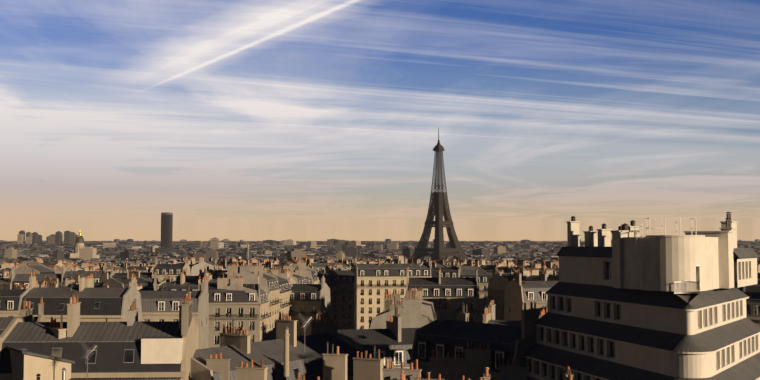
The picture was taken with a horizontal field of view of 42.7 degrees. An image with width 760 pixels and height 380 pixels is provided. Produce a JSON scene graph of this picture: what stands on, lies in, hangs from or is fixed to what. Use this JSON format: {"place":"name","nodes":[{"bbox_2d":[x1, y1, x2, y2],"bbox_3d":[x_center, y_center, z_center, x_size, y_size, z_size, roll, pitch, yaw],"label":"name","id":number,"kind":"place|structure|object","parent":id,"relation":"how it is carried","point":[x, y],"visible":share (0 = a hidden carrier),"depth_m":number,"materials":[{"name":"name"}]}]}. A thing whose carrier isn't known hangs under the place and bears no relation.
{"place":"outdoors","nodes":[
{"label":"outdoors","id":0,"kind":"place"},
{"bbox_2d":[0,239,759,266],"bbox_3d":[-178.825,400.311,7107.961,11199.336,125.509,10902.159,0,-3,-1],"label":"city","id":1,"kind":"object","parent":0,"point":[118,254],"visible":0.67,"depth_m":3999.29,"materials":[{"name":"stone"}]},
{"bbox_2d":[0,0,759,241],"label":"sky","id":2,"kind":"structure","parent":0,"point":[246,120],"materials":[{"name":"blue"}]},
{"bbox_3d":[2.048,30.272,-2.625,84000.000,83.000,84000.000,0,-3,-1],"label":"ground","id":3,"kind":"structure","parent":0,"visible":0},
{"bbox_2d":[64,231,99,257],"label":"domed church","id":4,"kind":"structure","parent":3,"relation":"on","point":[79,241],"depth_m":2962.88,"materials":[{"name":"stone"}]},
{"bbox_2d":[161,212,172,249],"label":"skyscraper","id":5,"kind":"structure","parent":3,"relation":"on","point":[166,227],"depth_m":4551.95,"materials":[{"name":"stone"}]},
{"bbox_2d":[17,230,538,251],"bbox_3d":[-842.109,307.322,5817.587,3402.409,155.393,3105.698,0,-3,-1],"label":"distant high-rise buildings","id":6,"kind":"structure","parent":3,"relation":"on","point":[69,237],"depth_m":5992.19,"materials":[{"name":"concrete"}]},
{"bbox_2d":[0,212,759,379],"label":"buildings","id":7,"kind":"structure","parent":3,"relation":"on","point":[630,303],"depth_m":101.76,"materials":[{"name":"stone"}]},
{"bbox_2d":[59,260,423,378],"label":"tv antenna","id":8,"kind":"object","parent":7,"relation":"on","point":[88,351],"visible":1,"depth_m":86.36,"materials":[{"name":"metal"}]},
{"bbox_2d":[0,256,759,275],"bbox_3d":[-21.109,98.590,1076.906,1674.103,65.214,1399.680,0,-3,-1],"label":"city","id":9,"kind":"object","parent":3,"relation":"on","point":[503,267],"visible":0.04,"depth_m":484.84,"materials":[{"name":"stone"}]},
{"bbox_2d":[411,128,468,262],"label":"eiffel tower","id":10,"kind":"structure","parent":3,"relation":"on","point":[440,205],"depth_m":2098.73,"materials":[{"name":"metal"}]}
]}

